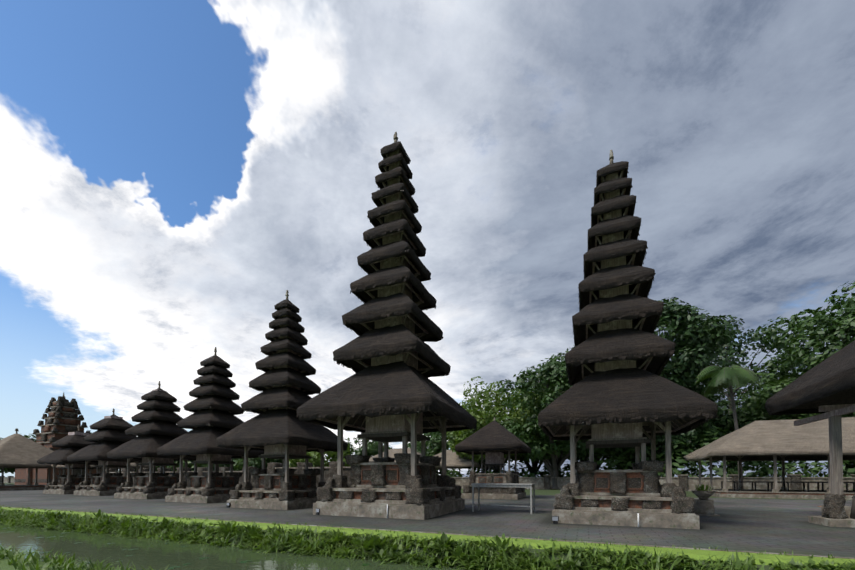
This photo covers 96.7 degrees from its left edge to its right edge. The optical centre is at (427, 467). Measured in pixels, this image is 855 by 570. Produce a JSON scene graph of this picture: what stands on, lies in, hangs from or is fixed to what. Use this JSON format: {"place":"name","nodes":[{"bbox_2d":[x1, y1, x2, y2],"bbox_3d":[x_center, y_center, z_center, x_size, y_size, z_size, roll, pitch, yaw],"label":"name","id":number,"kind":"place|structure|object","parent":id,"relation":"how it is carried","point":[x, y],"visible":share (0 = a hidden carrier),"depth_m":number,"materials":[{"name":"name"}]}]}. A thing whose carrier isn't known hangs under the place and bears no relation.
{"place":"outdoors","nodes":[
{"label":"outdoors","id":0,"kind":"place"},
{"bbox_2d":[0,524,489,569],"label":"water","id":1,"kind":"structure","parent":0,"point":[155,554],"depth_m":10.44,"materials":[{"name":"green liquid"}]},
{"bbox_2d":[11,531,367,568],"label":"lily pads","id":2,"kind":"object","parent":1,"relation":"on","point":[165,543],"visible":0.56,"depth_m":9.91,"materials":[{"name":"green plant"}]},
{"bbox_2d":[0,490,854,557],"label":"pavement","id":3,"kind":"structure","parent":0,"point":[770,525],"depth_m":13.88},
{"bbox_2d":[0,428,62,490],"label":"bale","id":4,"kind":"object","parent":3,"relation":"on","point":[17,450],"visible":0.69,"depth_m":48.21,"materials":[{"name":"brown wood"}]},
{"bbox_2d":[37,425,101,493],"bbox_3d":[-34.942,-0.797,37.991,4.432,6.835,4.424,-1,-2,23],"label":"pagoda","id":5,"kind":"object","parent":3,"relation":"on","point":[70,443],"visible":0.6,"depth_m":36.82,"materials":[{"name":"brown wood"}]},
{"bbox_2d":[47,463,152,474],"bbox_3d":[-43.501,0.447,50.728,11.049,5.014,6.842,-1,-2,23],"label":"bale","id":6,"kind":"object","parent":3,"relation":"on","point":[132,465],"visible":0.1,"depth_m":49.41,"materials":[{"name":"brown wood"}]},
{"bbox_2d":[67,408,141,495],"bbox_3d":[-29.237,-1.457,35.307,4.693,8.014,4.690,-1,-2,23],"label":"pagoda","id":7,"kind":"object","parent":3,"relation":"on","point":[109,434],"visible":0.75,"depth_m":34.20,"materials":[{"name":"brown wood"}]},
{"bbox_2d":[106,381,195,498],"bbox_3d":[-21.393,-2.226,30.223,4.688,9.285,4.682,-1,-2,23],"label":"pagoda","id":8,"kind":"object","parent":3,"relation":"on","point":[158,418],"visible":0.88,"depth_m":29.21,"materials":[{"name":"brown wood"}]},
{"bbox_2d":[156,347,263,502],"bbox_3d":[-14.652,-2.995,26.136,4.687,10.609,4.692,-1,-2,23],"label":"pagoda","id":9,"kind":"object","parent":3,"relation":"on","point":[213,408],"visible":0.92,"depth_m":25.17,"materials":[{"name":"brown plant"}]},
{"bbox_2d":[216,290,347,509],"bbox_3d":[-8.014,-3.970,21.557,4.978,12.318,4.985,-1,-2,23],"label":"pagoda","id":10,"kind":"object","parent":3,"relation":"on","point":[276,428],"visible":0.96,"depth_m":20.53,"materials":[{"name":"brown plant"}]},
{"bbox_2d":[297,132,476,519],"bbox_3d":[-1.538,-7.008,18.073,6.282,18.210,6.292,-1,-2,23],"label":"pagoda","id":11,"kind":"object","parent":3,"relation":"on","point":[387,392],"visible":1,"depth_m":16.84,"materials":[{"name":"brown plant"}]},
{"bbox_2d":[226,502,638,526],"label":"floodlights","id":12,"kind":"object","parent":3,"relation":"on","point":[555,519],"visible":0.73,"depth_m":13.12,"materials":[{"name":"black metal"}]},
{"bbox_2d":[455,418,530,499],"bbox_3d":[5.326,-0.761,30.118,5.022,6.350,5.021,-1,-2,23],"label":"shrine","id":13,"kind":"object","parent":3,"relation":"on","point":[494,442],"visible":0.85,"depth_m":28.62,"materials":[{"name":"brown wood"}]},
{"bbox_2d":[471,483,535,513],"bbox_3d":[3.542,1.430,17.691,2.760,1.320,1.160,-1,-2,23],"label":"offering table","id":14,"kind":"object","parent":3,"relation":"on","point":[514,485],"visible":0.94,"depth_m":17.54,"materials":[{"name":"paint"}]},
{"bbox_2d":[538,150,717,528],"bbox_3d":[7.253,-5.243,14.815,5.241,14.510,5.268,-1,-2,23],"label":"pagoda","id":15,"kind":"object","parent":3,"relation":"on","point":[620,392],"visible":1,"depth_m":13.56,"materials":[{"name":"brown plant"}]},
{"bbox_2d":[691,490,719,515],"bbox_3d":[11.843,1.533,16.293,0.900,1.040,0.900,-1,-2,23],"label":"stone planter","id":16,"kind":"object","parent":3,"relation":"on","point":[703,505],"visible":0.85,"depth_m":16.03,"materials":[{"name":"grey stone"}]},
{"bbox_2d":[694,484,713,490],"bbox_3d":[11.867,0.872,16.259,0.740,0.300,0.706,1,-2,-28],"label":"potted plant","id":17,"kind":"object","parent":16,"relation":"on","point":[702,488],"visible":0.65,"depth_m":16.25,"materials":[{"name":"green plant"}]},
{"bbox_2d":[765,340,854,527],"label":"pavilion","id":18,"kind":"structure","parent":3,"relation":"on","point":[826,388],"depth_m":13.47,"materials":[{"name":"brown wood"}]},
{"bbox_2d":[0,483,854,569],"bbox_3d":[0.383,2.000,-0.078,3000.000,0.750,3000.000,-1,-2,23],"label":"ground","id":19,"kind":"structure","parent":0,"point":[694,554],"depth_m":9.30,"materials":[{"name":"green plant"}]},
{"bbox_2d":[0,435,35,473],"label":"tree","id":20,"kind":"object","parent":19,"relation":"on","point":[11,470],"visible":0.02,"depth_m":75.96,"materials":[{"name":"green plant"}]},
{"bbox_2d":[14,392,105,484],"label":"candi gate","id":21,"kind":"structure","parent":19,"relation":"on","point":[62,419],"depth_m":67.04,"materials":[{"name":"brown stone"}]},
{"bbox_2d":[131,466,171,471],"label":"tree","id":22,"kind":"object","parent":19,"relation":"on","point":[156,467],"depth_m":52.99,"materials":[{"name":"green plant"}]},
{"bbox_2d":[167,460,234,470],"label":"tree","id":23,"kind":"object","parent":19,"relation":"on","point":[190,465],"visible":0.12,"depth_m":46.69,"materials":[{"name":"green plant"}]},
{"bbox_2d":[233,458,282,470],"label":"tree","id":24,"kind":"object","parent":19,"relation":"on","point":[253,462],"visible":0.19,"depth_m":45.12,"materials":[{"name":"green plant"}]},
{"bbox_2d":[289,437,350,466],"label":"tree","id":25,"kind":"object","parent":19,"relation":"on","point":[315,460],"visible":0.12,"depth_m":42.59,"materials":[{"name":"green plant"}]},
{"bbox_2d":[346,438,391,456],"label":"tree","id":26,"kind":"object","parent":19,"relation":"on","point":[372,448],"visible":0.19,"depth_m":68.62,"materials":[{"name":"green plant"}]},
{"bbox_2d":[369,448,441,485],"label":"thatched pavilion","id":27,"kind":"structure","parent":19,"relation":"on","point":[392,452],"depth_m":51.76,"materials":[{"name":"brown wood"}]},
{"bbox_2d":[0,505,854,569],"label":"bank plants","id":28,"kind":"object","parent":19,"relation":"on","point":[99,522],"visible":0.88,"depth_m":9.68,"materials":[{"name":"green plant"}]},
{"bbox_2d":[0,461,854,490],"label":"walls","id":29,"kind":"structure","parent":19,"relation":"on","point":[684,481],"depth_m":40.97,"materials":[{"name":"grey stone"}]},
{"bbox_2d":[0,506,854,558],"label":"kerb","id":30,"kind":"structure","parent":19,"relation":"on","point":[510,537],"depth_m":9.85,"materials":[{"name":"grey concrete"}]},
{"bbox_2d":[407,432,451,470],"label":"tree","id":31,"kind":"object","parent":19,"relation":"on","point":[433,445],"visible":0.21,"depth_m":70.97,"materials":[{"name":"green plant"}]},
{"bbox_2d":[434,450,490,473],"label":"thatched pavilion","id":32,"kind":"structure","parent":19,"relation":"on","point":[454,460],"depth_m":57.69,"materials":[{"name":"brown wood"}]},
{"bbox_2d":[446,409,512,471],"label":"tree","id":33,"kind":"object","parent":19,"relation":"on","point":[472,432],"depth_m":68.56,"materials":[{"name":"green plant"}]},
{"bbox_2d":[446,376,544,472],"bbox_3d":[10.293,-4.881,56.620,15.743,16.430,16.614,-1,-2,23],"label":"tree","id":34,"kind":"object","parent":19,"relation":"on","point":[485,403],"visible":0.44,"depth_m":53.91,"materials":[{"name":"green plant"}]},
{"bbox_2d":[484,391,568,476],"bbox_3d":[17.097,-4.563,60.681,16.822,16.022,15.884,-1,-2,23],"label":"tree","id":35,"kind":"object","parent":19,"relation":"on","point":[526,462],"visible":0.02,"depth_m":59.24,"materials":[{"name":"green plant"}]},
{"bbox_2d":[236,425,854,489],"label":"shrubs","id":36,"kind":"object","parent":19,"relation":"on","point":[765,470],"visible":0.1,"depth_m":46.04,"materials":[{"name":"green plant"}]},
{"bbox_2d":[495,352,598,489],"bbox_3d":[17.273,-5.572,49.552,16.285,17.485,18.034,-1,-2,23],"label":"tree","id":37,"kind":"object","parent":19,"relation":"on","point":[551,372],"visible":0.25,"depth_m":46.59,"materials":[{"name":"green plant"}]},
{"bbox_2d":[531,386,647,469],"bbox_3d":[22.822,-6.421,53.372,18.179,19.222,17.581,-1,-2,23],"label":"tree","id":38,"kind":"object","parent":19,"relation":"on","point":[608,450],"depth_m":51.13,"materials":[{"name":"green plant"}]},
{"bbox_2d":[532,297,734,467],"bbox_3d":[27.412,-10.520,53.245,24.793,27.269,24.886,-1,-2,23],"label":"tree","id":39,"kind":"object","parent":19,"relation":"on","point":[694,336],"visible":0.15,"depth_m":45.15,"materials":[{"name":"green plant"}]},
{"bbox_2d":[633,379,726,472],"bbox_3d":[32.300,-4.764,51.940,13.859,15.763,13.875,-1,-2,23],"label":"tree","id":40,"kind":"object","parent":19,"relation":"on","point":[693,435],"visible":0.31,"depth_m":47.02,"materials":[{"name":"green plant"}]},
{"bbox_2d":[696,365,760,486],"bbox_3d":[30.544,-3.970,38.680,5.671,13.320,5.496,-1,-2,23],"label":"palm","id":41,"kind":"object","parent":19,"relation":"on","point":[729,377],"visible":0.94,"depth_m":38.66,"materials":[{"name":"green plant"}]},
{"bbox_2d":[670,315,802,473],"bbox_3d":[50.983,-10.790,63.754,24.593,28.393,23.793,-1,-2,23],"label":"tree","id":42,"kind":"object","parent":19,"relation":"on","point":[725,421],"visible":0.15,"depth_m":59.80,"materials":[{"name":"green plant"}]},
{"bbox_2d":[684,417,854,499],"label":"bale","id":43,"kind":"object","parent":19,"relation":"on","point":[775,441],"visible":0.96,"depth_m":30.19,"materials":[{"name":"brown wood"}]},
{"bbox_2d":[735,280,854,472],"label":"tree","id":44,"kind":"object","parent":19,"relation":"on","point":[842,326],"visible":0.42,"depth_m":47.61,"materials":[{"name":"green plant"}]},
{"bbox_2d":[0,0,854,476],"label":"sky","id":45,"kind":"structure","parent":0,"point":[170,170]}
]}

